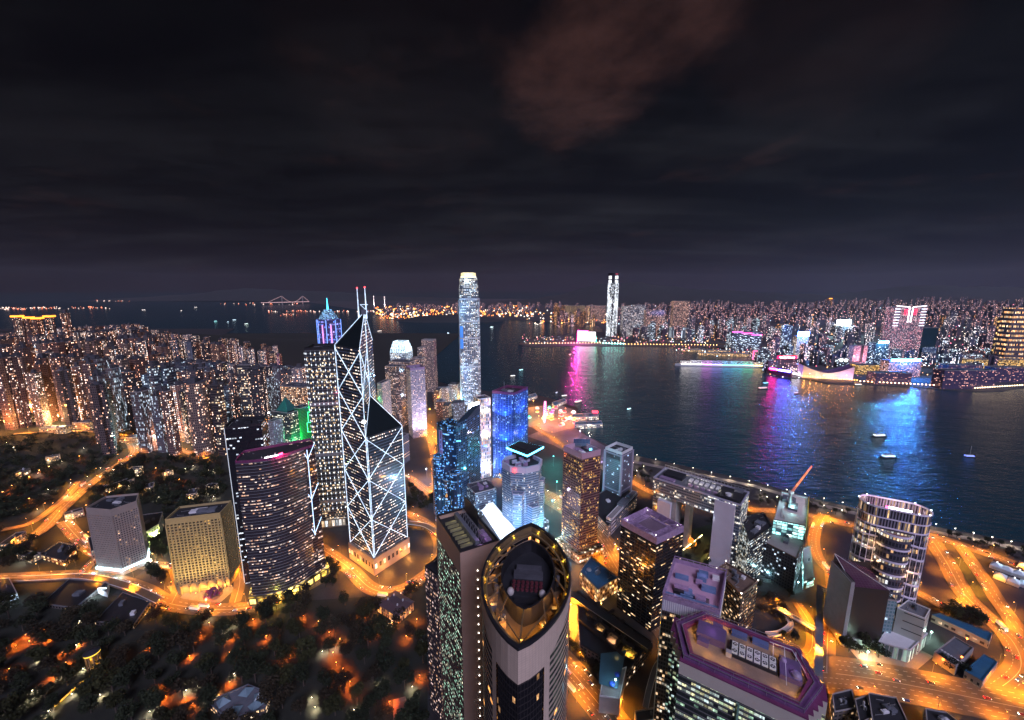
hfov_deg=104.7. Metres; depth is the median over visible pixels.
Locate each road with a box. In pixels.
[0,480,83,531]
[0,570,322,615]
[1,443,139,549]
[13,430,208,459]
[56,518,171,571]
[77,558,94,572]
[166,569,180,603]
[228,551,244,604]
[324,544,424,597]
[375,388,659,639]
[405,472,432,496]
[407,511,436,559]
[425,429,435,493]
[520,341,766,346]
[531,426,818,519]
[567,650,630,719]
[770,602,814,660]
[802,653,1023,719]
[808,512,977,607]
[821,515,1023,570]
[823,569,835,676]
[926,537,1023,702]
[953,544,1023,645]
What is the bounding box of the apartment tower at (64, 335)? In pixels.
[56,332,68,339]
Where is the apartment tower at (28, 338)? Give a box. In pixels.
[26,335,34,343]
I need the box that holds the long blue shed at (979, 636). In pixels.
[931,613,992,648]
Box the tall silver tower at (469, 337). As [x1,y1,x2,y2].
[458,273,480,404]
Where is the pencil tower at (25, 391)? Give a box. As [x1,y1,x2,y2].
[21,370,30,413]
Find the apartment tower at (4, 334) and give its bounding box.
[0,332,8,336]
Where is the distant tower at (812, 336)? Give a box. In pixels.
[808,330,815,342]
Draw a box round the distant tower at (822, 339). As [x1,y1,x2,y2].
[816,333,826,349]
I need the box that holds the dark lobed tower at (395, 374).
[385,364,407,427]
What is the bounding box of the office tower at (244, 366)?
[237,360,254,416]
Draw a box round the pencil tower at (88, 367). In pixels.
[81,357,96,383]
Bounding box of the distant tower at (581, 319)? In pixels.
[580,313,583,326]
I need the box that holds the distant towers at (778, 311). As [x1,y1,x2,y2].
[383,296,1023,326]
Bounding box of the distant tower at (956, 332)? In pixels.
[951,329,961,336]
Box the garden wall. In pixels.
[54,682,80,706]
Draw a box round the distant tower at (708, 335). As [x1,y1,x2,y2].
[705,330,710,340]
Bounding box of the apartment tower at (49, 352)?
[45,350,52,355]
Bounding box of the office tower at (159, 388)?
[154,386,169,393]
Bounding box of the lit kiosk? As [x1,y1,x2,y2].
[98,581,109,596]
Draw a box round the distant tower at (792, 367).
[788,362,797,373]
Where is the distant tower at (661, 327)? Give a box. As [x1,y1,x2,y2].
[659,325,663,338]
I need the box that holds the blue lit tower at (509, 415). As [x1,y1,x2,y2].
[492,385,527,478]
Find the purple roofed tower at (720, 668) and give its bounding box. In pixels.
[664,609,827,719]
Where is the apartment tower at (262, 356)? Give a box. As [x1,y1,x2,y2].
[257,349,266,364]
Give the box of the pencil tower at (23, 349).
[16,343,32,372]
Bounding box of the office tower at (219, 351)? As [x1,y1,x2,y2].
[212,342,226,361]
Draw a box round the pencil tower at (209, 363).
[205,360,215,369]
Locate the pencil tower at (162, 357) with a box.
[157,353,168,361]
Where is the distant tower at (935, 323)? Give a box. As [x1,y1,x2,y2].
[930,319,939,327]
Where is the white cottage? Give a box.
[0,577,17,600]
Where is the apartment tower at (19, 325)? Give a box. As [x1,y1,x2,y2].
[10,315,26,336]
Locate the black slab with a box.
[918,327,938,358]
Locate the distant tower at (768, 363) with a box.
[762,358,773,371]
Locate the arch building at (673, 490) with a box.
[652,465,748,568]
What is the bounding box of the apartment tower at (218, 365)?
[215,361,222,369]
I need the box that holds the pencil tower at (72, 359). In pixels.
[66,353,80,403]
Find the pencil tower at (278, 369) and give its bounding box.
[275,365,281,404]
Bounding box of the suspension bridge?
[261,296,308,304]
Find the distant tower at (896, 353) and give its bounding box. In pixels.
[890,348,902,358]
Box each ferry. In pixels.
[871,433,886,437]
[880,452,896,458]
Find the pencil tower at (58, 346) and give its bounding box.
[51,337,66,355]
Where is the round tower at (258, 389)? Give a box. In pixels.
[247,365,269,419]
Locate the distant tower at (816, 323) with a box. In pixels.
[813,321,819,333]
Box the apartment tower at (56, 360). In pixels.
[49,353,64,421]
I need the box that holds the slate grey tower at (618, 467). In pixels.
[602,442,633,495]
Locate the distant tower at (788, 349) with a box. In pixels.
[782,344,793,355]
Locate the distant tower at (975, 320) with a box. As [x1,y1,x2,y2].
[972,318,979,322]
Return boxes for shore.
[309,299,1023,391]
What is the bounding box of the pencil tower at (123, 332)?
[119,330,128,335]
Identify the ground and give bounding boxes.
[0,329,1023,719]
[0,583,427,719]
[528,404,577,432]
[528,427,605,463]
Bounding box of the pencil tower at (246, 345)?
[243,342,249,356]
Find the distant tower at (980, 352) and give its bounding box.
[968,350,985,357]
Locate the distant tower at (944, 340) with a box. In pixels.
[938,337,949,351]
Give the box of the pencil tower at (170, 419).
[159,385,181,455]
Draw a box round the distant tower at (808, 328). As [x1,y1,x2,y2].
[806,326,813,331]
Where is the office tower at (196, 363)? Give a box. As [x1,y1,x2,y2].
[190,360,205,366]
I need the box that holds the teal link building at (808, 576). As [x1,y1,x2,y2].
[802,545,814,588]
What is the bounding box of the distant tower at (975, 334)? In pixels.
[969,333,979,336]
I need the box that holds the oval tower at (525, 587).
[481,523,570,719]
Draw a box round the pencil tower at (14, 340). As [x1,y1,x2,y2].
[6,336,17,344]
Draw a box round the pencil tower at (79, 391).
[70,362,89,419]
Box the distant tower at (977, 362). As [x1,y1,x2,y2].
[966,361,983,367]
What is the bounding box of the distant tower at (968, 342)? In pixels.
[962,337,975,352]
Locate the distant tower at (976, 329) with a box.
[971,326,980,333]
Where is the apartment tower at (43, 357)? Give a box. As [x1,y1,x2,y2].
[34,353,60,417]
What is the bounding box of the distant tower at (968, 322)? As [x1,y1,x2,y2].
[964,317,972,328]
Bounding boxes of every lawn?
[681,524,711,567]
[792,629,805,644]
[955,557,987,601]
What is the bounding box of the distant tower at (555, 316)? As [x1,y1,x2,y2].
[553,312,556,324]
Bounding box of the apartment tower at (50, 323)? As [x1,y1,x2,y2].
[42,314,55,339]
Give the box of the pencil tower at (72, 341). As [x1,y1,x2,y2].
[65,337,77,347]
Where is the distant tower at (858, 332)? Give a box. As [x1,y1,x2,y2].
[854,328,861,342]
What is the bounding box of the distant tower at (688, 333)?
[685,329,691,341]
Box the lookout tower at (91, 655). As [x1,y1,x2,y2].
[82,646,101,672]
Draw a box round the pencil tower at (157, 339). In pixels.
[154,334,160,345]
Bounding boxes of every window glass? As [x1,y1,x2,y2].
[113,508,144,565]
[167,519,227,584]
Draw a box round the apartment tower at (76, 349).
[69,345,82,356]
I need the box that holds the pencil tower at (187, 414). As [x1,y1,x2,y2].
[182,379,191,444]
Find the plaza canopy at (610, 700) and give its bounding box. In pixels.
[599,666,626,714]
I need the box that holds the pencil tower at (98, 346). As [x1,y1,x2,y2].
[92,336,101,356]
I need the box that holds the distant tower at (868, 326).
[864,323,873,333]
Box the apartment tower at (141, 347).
[134,338,148,363]
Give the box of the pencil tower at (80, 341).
[75,337,86,353]
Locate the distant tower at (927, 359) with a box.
[921,353,936,365]
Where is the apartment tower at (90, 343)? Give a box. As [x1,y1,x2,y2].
[84,336,98,354]
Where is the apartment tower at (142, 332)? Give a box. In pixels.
[137,329,146,336]
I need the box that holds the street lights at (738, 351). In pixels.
[522,304,1013,375]
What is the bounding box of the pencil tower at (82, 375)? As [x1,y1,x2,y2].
[79,356,93,427]
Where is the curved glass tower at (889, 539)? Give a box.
[848,494,932,620]
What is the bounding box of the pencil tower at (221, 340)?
[218,337,226,356]
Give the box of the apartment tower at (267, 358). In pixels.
[265,350,268,365]
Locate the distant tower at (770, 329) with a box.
[766,326,774,340]
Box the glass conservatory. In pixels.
[209,684,272,719]
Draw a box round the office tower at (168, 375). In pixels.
[159,362,177,388]
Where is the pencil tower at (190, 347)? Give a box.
[186,339,196,359]
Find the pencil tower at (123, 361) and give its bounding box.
[116,354,129,371]
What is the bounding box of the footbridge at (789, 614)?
[776,606,814,630]
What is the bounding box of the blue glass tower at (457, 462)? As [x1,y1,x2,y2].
[433,404,480,516]
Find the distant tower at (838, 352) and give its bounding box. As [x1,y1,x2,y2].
[834,349,842,356]
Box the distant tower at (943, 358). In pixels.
[935,354,950,367]
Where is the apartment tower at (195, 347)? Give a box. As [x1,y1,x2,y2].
[189,338,197,358]
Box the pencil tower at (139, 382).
[137,378,141,387]
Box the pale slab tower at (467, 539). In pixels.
[436,496,498,719]
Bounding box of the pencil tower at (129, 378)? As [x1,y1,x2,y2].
[121,369,137,430]
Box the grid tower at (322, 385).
[304,343,348,527]
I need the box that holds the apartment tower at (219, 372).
[215,369,223,378]
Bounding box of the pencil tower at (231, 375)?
[226,369,241,417]
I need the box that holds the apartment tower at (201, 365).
[197,363,207,370]
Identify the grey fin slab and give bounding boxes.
[823,560,854,644]
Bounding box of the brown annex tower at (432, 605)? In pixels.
[425,557,442,719]
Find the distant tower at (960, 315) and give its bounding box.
[957,313,962,325]
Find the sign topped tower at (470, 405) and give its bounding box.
[467,402,481,478]
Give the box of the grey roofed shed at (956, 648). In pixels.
[932,636,973,674]
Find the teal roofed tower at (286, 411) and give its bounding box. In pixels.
[268,397,300,442]
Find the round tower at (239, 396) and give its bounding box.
[237,377,242,414]
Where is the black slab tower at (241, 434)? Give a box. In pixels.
[224,415,270,584]
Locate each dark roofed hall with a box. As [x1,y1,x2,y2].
[44,578,104,608]
[95,592,151,628]
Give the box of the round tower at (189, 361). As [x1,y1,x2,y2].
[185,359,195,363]
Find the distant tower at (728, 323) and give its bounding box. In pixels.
[725,320,730,330]
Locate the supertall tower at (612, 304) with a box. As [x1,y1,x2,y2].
[606,273,618,336]
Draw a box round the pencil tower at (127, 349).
[121,340,133,357]
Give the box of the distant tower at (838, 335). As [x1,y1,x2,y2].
[834,329,842,341]
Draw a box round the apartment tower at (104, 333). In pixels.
[99,329,110,338]
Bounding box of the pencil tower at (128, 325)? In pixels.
[125,323,132,328]
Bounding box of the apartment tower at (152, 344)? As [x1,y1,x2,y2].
[148,341,155,350]
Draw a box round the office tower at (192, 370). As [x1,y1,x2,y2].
[181,365,204,381]
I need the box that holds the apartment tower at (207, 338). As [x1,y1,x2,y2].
[203,336,210,343]
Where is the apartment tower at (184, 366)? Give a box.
[180,362,188,373]
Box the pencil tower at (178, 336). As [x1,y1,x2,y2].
[175,333,182,338]
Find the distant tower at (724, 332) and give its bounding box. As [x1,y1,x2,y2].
[721,325,727,341]
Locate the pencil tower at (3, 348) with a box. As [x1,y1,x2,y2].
[0,344,10,353]
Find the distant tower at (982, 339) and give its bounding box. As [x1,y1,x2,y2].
[977,333,988,349]
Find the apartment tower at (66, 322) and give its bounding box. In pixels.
[60,309,72,336]
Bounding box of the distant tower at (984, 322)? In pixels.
[981,320,988,325]
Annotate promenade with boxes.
[633,460,1022,550]
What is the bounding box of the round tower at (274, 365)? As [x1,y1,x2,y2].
[269,363,278,405]
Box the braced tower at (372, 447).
[334,286,409,575]
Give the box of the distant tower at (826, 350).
[820,347,830,361]
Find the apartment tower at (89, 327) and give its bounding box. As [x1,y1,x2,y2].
[84,325,92,330]
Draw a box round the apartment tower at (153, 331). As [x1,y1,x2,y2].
[151,329,158,333]
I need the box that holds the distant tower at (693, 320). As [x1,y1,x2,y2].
[690,316,694,328]
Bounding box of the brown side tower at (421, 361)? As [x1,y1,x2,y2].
[410,356,426,410]
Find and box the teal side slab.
[881,593,896,635]
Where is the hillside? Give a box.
[0,331,458,594]
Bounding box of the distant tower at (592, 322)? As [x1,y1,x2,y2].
[590,319,594,326]
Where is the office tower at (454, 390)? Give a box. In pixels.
[448,382,459,401]
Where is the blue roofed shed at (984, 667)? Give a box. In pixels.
[963,654,997,688]
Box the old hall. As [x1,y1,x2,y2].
[41,541,77,566]
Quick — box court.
[599,650,625,688]
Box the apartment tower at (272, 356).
[268,351,276,364]
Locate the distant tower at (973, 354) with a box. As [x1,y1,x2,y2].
[968,353,982,356]
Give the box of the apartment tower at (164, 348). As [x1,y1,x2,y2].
[159,343,171,360]
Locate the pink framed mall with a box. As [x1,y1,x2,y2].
[748,350,757,359]
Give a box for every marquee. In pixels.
[989,561,1002,571]
[993,571,1007,581]
[1001,565,1013,575]
[1006,577,1019,587]
[1012,569,1023,579]
[1017,561,1023,568]
[1020,579,1023,587]
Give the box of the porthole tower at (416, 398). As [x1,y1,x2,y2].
[406,364,426,437]
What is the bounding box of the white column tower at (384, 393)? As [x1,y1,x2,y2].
[377,379,391,414]
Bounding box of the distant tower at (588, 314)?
[587,307,590,321]
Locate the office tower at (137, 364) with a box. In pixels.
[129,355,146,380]
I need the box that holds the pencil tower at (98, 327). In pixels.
[96,325,104,330]
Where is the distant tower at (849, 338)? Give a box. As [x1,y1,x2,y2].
[844,332,855,344]
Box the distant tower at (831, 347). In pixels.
[823,344,833,353]
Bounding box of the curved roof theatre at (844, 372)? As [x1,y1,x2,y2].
[797,363,854,379]
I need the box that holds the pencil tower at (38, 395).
[25,369,52,426]
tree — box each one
[0,542,14,549]
[0,551,9,564]
[0,591,17,603]
[0,600,18,617]
[0,617,9,627]
[0,637,13,649]
[0,645,12,656]
[0,656,6,673]
[0,665,23,681]
[0,684,5,694]
[0,699,30,719]
[1,547,12,554]
[1,553,14,565]
[1,691,31,706]
[8,671,30,689]
[10,545,26,560]
[12,611,35,631]
[15,554,33,564]
[19,539,31,550]
[21,590,45,606]
[24,596,48,614]
[24,618,52,637]
[24,644,43,656]
[25,532,38,545]
[28,681,54,702]
[29,647,50,662]
[30,629,52,646]
[32,712,53,719]
[33,654,57,671]
[42,691,60,711]
[45,661,82,685]
[49,624,72,641]
[58,605,81,626]
[58,607,76,619]
[61,642,76,656]
[63,545,79,555]
[63,624,84,640]
[67,555,79,564]
[71,651,84,665]
[73,623,99,644]
[73,675,95,692]
[76,611,99,630]
[76,692,98,714]
[77,683,96,698]
[78,599,101,616]
[82,658,110,678]
[92,667,120,691]
[93,635,115,649]
[94,485,104,494]
[100,615,120,635]
[102,688,126,712]
[106,481,119,491]
[111,661,137,688]
[113,618,133,635]
[113,697,139,719]
[114,472,122,480]
[121,479,133,488]
[125,469,135,478]
[127,651,151,675]
[128,457,139,464]
[130,460,141,466]
[132,480,148,486]
[132,483,143,492]
[135,453,146,461]
[137,686,156,707]
[139,685,166,710]
[143,560,157,569]
[144,602,168,623]
[144,635,169,659]
[144,667,162,683]
[146,568,153,578]
[146,630,162,647]
[149,540,159,553]
[149,546,159,558]
[149,568,163,577]
[150,534,161,543]
[151,705,176,719]
[153,546,168,558]
[155,476,163,483]
[155,531,166,539]
[158,574,166,583]
[159,538,167,548]
[160,612,179,625]
[162,670,180,689]
[163,629,190,652]
[164,475,174,486]
[164,649,186,670]
[166,453,175,462]
[166,676,189,698]
[167,465,178,472]
[171,699,198,719]
[177,468,184,476]
[180,499,191,505]
[181,628,205,651]
[185,615,202,631]
[186,673,218,696]
[192,496,203,502]
[193,652,213,667]
[194,607,213,621]
[194,710,208,719]
[196,682,219,711]
[197,483,206,497]
[197,489,206,499]
[197,657,219,673]
[203,462,211,468]
[206,478,213,483]
[206,483,216,491]
[208,486,217,499]
[212,617,225,629]
[212,625,234,648]
[214,466,224,475]
[216,707,237,719]
[218,618,231,633]
[225,643,247,664]
[229,656,252,683]
[230,611,249,628]
[234,625,252,648]
[239,660,265,682]
[240,711,258,719]
[247,646,269,663]
[255,600,272,624]
[255,624,269,639]
[256,673,279,706]
[257,596,277,613]
[260,710,276,719]
[262,663,279,676]
[265,625,281,638]
[267,637,280,655]
[268,594,281,609]
[270,617,282,627]
[270,663,296,685]
[275,643,296,662]
[281,594,291,603]
[281,601,293,617]
[283,589,294,597]
[288,660,309,686]
[289,600,305,618]
[289,619,307,637]
[290,696,307,714]
[291,591,300,600]
[294,637,304,652]
[296,635,316,663]
[298,589,311,608]
[301,583,310,590]
[312,615,327,634]
[315,605,329,618]
[316,667,336,687]
[317,686,334,707]
[320,576,329,586]
[320,613,340,637]
[321,690,345,715]
[323,636,336,652]
[325,555,334,564]
[328,570,336,578]
[328,577,336,583]
[329,561,339,569]
[332,565,341,572]
[333,669,352,692]
[337,640,355,654]
[338,590,348,604]
[345,708,355,719]
[348,618,367,646]
[348,681,364,705]
[352,705,369,719]
[353,595,367,607]
[355,648,370,663]
[356,599,374,621]
[358,624,377,648]
[361,663,381,682]
[361,691,376,713]
[368,614,384,625]
[369,596,381,611]
[373,616,398,638]
[373,676,391,699]
[373,701,393,719]
[375,650,395,672]
[378,633,391,655]
[392,607,405,623]
[392,666,413,690]
[394,705,413,719]
[403,579,420,598]
[404,689,420,710]
[405,624,415,637]
[406,494,415,505]
[407,499,415,508]
[410,487,417,493]
[411,708,429,719]
[414,640,427,663]
[415,629,424,640]
[418,493,427,500]
[418,502,424,507]
[422,498,430,507]
[570,639,576,647]
[576,647,585,656]
[583,654,592,666]
[592,662,599,675]
[684,553,691,560]
[704,558,710,566]
[758,603,767,610]
[765,591,777,604]
[771,605,778,614]
[776,596,786,602]
[777,601,786,608]
[777,613,785,620]
[779,630,786,636]
[786,588,794,595]
[791,629,799,640]
[839,635,859,651]
[855,644,865,653]
[858,631,878,653]
[874,641,891,657]
[939,652,959,668]
[940,603,949,614]
[943,598,965,617]
[952,604,972,624]
[959,661,972,673]
[962,608,975,618]
[963,605,975,615]
[969,604,988,622]
[970,609,989,625]
[970,617,982,625]
[984,536,992,543]
[996,539,1004,544]
[1005,548,1012,555]
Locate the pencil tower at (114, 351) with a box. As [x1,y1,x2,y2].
[109,346,121,362]
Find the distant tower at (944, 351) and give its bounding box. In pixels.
[939,349,949,354]
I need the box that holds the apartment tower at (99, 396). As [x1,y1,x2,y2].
[89,381,116,454]
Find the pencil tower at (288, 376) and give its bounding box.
[285,371,292,383]
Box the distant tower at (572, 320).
[571,315,573,326]
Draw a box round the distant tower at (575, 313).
[573,310,576,321]
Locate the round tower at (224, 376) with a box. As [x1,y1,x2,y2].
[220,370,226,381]
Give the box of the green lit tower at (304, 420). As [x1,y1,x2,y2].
[294,401,311,439]
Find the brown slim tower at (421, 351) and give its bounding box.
[417,346,427,400]
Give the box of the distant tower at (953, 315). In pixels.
[948,310,958,328]
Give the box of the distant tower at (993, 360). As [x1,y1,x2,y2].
[987,355,998,365]
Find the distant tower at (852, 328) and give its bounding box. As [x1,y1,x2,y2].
[850,326,859,332]
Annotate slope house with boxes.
[0,531,26,550]
[15,468,30,476]
[17,550,41,562]
[45,454,60,461]
[64,507,84,519]
[114,478,133,488]
[129,466,142,475]
[145,482,154,491]
[162,469,173,475]
[186,487,198,499]
[205,483,218,490]
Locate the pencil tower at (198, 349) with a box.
[196,340,201,358]
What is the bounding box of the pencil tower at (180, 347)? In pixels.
[175,338,183,358]
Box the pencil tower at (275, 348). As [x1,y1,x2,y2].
[272,345,277,352]
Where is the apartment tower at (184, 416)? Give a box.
[178,388,190,443]
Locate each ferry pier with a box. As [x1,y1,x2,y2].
[528,393,536,400]
[552,399,566,406]
[572,410,598,420]
[575,421,602,428]
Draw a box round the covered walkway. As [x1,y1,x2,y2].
[642,660,656,709]
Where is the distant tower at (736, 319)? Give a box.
[734,316,739,326]
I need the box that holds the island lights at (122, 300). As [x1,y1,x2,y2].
[0,300,368,314]
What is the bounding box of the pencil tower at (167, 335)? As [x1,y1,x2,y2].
[163,332,170,346]
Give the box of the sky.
[0,0,1023,292]
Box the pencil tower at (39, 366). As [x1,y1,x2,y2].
[32,360,58,422]
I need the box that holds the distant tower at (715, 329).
[713,324,717,336]
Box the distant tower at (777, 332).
[772,331,780,337]
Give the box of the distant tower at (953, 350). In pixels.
[949,349,960,354]
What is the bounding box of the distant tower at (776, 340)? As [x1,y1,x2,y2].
[770,337,780,351]
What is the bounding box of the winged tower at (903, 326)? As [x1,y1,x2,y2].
[881,306,926,358]
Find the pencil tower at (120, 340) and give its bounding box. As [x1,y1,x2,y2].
[115,336,125,353]
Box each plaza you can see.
[167,586,232,602]
[393,696,407,719]
[569,601,577,639]
[850,648,932,668]
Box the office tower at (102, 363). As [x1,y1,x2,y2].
[82,355,110,370]
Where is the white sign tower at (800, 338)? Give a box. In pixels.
[792,328,809,357]
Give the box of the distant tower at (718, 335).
[715,329,721,339]
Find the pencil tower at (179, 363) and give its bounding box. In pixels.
[175,357,184,371]
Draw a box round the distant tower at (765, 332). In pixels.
[764,325,770,335]
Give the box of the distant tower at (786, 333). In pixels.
[779,324,792,350]
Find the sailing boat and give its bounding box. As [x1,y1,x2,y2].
[963,446,975,457]
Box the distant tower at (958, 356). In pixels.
[951,352,963,362]
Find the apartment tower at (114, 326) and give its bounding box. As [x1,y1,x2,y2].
[110,324,118,330]
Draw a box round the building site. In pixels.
[772,491,807,539]
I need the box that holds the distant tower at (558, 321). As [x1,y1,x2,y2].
[557,315,560,327]
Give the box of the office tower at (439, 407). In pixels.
[436,399,445,417]
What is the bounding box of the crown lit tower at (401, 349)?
[390,340,412,359]
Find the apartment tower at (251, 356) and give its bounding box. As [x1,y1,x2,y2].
[246,348,255,362]
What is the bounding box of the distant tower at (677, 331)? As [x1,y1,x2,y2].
[674,325,681,339]
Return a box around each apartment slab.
[0,352,32,429]
[4,344,13,354]
[12,342,32,352]
[13,336,23,343]
[31,333,49,343]
[36,340,44,352]
[59,338,71,354]
[70,330,86,339]
[87,330,99,337]
[95,338,106,356]
[102,342,118,358]
[105,364,130,431]
[130,387,157,452]
[141,332,154,343]
[181,339,187,359]
[227,362,237,374]
[228,339,238,345]
[260,364,272,375]
[262,346,271,350]
[266,375,276,414]
[279,368,289,384]
[434,387,441,408]
[439,386,448,401]
[443,402,451,419]
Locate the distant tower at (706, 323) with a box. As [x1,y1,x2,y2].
[702,319,709,338]
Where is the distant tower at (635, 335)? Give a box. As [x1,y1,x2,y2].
[632,327,638,341]
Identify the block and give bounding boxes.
[0,413,34,422]
[39,425,72,433]
[72,420,93,429]
[85,493,149,574]
[119,434,137,442]
[165,500,240,594]
[179,430,185,441]
[235,438,329,604]
[402,433,409,463]
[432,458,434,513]
[467,479,495,517]
[565,305,584,316]
[580,557,617,601]
[586,305,605,321]
[598,489,636,537]
[620,306,643,335]
[643,310,665,335]
[670,301,689,326]
[739,512,771,578]
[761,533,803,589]
[769,356,797,369]
[830,688,854,719]
[831,320,850,335]
[834,357,848,367]
[834,554,889,650]
[848,345,867,361]
[850,363,879,373]
[853,694,870,719]
[866,341,888,364]
[866,371,912,383]
[867,692,906,719]
[879,359,921,376]
[893,600,930,654]
[923,708,955,719]
[930,368,996,388]
[938,363,981,367]
[961,358,1023,367]
[984,366,1023,381]
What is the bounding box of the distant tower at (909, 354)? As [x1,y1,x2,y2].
[904,351,914,358]
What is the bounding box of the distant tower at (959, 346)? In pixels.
[954,344,962,352]
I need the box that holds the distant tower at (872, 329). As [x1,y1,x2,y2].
[869,326,875,340]
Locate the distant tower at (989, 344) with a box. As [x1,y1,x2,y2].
[985,342,992,347]
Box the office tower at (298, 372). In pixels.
[291,363,306,382]
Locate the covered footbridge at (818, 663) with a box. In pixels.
[814,584,822,683]
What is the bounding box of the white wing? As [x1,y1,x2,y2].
[606,490,636,533]
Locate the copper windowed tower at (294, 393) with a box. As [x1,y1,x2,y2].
[280,382,308,405]
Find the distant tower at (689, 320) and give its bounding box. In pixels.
[687,317,691,324]
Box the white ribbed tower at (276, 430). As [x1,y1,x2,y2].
[268,417,284,444]
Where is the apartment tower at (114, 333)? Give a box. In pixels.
[108,329,116,344]
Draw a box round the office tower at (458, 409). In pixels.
[453,400,464,420]
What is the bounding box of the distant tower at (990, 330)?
[985,325,995,342]
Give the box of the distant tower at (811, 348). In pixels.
[807,345,814,359]
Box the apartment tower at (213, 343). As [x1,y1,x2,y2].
[211,342,215,360]
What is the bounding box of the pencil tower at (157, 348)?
[156,343,161,352]
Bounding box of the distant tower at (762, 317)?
[758,314,765,336]
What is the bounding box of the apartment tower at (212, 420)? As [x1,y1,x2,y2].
[208,390,217,449]
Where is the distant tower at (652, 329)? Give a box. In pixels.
[649,321,655,341]
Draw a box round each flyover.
[16,573,164,603]
[407,521,436,536]
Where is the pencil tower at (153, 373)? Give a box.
[147,362,161,389]
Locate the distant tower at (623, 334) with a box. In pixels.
[621,330,625,339]
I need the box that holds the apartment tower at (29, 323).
[22,316,34,331]
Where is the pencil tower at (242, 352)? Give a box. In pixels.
[238,345,245,362]
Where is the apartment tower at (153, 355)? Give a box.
[149,351,160,360]
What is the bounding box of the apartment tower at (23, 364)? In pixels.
[13,352,33,412]
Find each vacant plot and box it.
[831,534,851,558]
[918,548,952,601]
[991,576,1023,620]
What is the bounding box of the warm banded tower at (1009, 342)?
[993,307,1023,358]
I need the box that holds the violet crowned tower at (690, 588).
[653,556,726,719]
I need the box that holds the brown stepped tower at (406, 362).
[388,359,415,414]
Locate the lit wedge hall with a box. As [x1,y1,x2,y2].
[481,502,514,540]
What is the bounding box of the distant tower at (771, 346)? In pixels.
[767,342,775,355]
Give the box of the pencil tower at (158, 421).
[149,391,168,452]
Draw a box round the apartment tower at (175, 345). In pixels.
[169,339,181,358]
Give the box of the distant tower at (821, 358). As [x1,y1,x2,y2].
[818,352,824,364]
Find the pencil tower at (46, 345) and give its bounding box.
[41,338,52,352]
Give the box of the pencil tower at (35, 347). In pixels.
[33,340,40,355]
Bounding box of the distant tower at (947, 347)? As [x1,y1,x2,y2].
[938,345,951,354]
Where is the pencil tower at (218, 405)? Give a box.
[209,379,227,455]
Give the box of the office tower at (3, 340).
[0,336,13,345]
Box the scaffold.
[805,499,808,540]
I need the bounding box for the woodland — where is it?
[0,431,226,521]
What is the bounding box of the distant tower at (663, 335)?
[660,329,665,341]
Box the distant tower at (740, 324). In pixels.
[738,321,743,330]
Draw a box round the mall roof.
[570,590,651,685]
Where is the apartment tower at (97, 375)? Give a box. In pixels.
[89,369,117,445]
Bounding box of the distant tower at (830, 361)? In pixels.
[826,354,836,366]
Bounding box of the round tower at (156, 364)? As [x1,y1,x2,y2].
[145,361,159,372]
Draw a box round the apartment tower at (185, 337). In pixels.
[182,334,188,339]
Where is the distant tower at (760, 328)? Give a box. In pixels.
[758,326,763,339]
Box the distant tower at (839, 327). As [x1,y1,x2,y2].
[833,325,843,338]
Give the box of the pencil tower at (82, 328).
[78,326,86,331]
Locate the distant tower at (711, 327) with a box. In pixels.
[710,324,713,335]
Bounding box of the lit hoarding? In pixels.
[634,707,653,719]
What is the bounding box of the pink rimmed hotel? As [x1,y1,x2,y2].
[725,331,761,351]
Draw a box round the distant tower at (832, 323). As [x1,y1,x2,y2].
[829,322,834,334]
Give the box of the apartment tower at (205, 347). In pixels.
[201,340,210,361]
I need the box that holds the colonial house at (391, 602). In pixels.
[378,590,414,622]
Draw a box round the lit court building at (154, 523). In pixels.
[143,512,164,538]
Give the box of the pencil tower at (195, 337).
[192,335,201,355]
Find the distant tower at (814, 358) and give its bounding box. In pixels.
[809,350,819,365]
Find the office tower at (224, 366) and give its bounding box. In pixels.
[217,360,227,372]
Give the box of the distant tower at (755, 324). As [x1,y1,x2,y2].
[751,319,759,331]
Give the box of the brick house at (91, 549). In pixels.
[87,536,95,563]
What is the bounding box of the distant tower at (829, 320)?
[826,317,832,331]
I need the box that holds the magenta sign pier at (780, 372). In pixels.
[767,368,792,377]
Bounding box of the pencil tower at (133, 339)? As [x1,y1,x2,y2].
[128,333,137,354]
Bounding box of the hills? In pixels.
[86,288,457,300]
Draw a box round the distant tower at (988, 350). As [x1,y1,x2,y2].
[981,348,990,354]
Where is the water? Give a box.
[0,292,1023,542]
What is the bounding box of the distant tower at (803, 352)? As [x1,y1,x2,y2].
[798,342,807,362]
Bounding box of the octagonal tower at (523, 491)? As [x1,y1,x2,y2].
[501,441,548,531]
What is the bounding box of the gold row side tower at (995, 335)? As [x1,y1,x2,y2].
[991,318,999,353]
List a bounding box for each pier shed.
[681,349,729,351]
[698,352,748,356]
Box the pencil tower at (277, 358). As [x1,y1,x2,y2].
[276,353,279,364]
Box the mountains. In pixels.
[498,282,1023,304]
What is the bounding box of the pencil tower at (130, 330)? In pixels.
[126,328,136,334]
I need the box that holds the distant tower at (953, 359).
[950,356,955,362]
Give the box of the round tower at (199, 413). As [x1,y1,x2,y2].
[183,377,215,455]
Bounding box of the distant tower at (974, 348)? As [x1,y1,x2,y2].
[969,346,979,349]
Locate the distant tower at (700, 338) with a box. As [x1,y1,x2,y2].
[697,325,704,342]
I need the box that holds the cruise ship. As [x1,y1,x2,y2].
[675,359,762,367]
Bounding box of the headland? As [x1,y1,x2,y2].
[398,314,503,322]
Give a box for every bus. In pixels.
[158,564,168,568]
[189,605,199,610]
[198,602,208,607]
[377,592,387,596]
[567,680,575,692]
[822,561,829,569]
[995,619,1008,630]
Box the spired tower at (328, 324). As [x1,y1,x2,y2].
[316,301,341,342]
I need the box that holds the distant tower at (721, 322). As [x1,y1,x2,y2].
[719,319,725,333]
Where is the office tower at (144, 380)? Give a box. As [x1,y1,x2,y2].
[141,373,149,388]

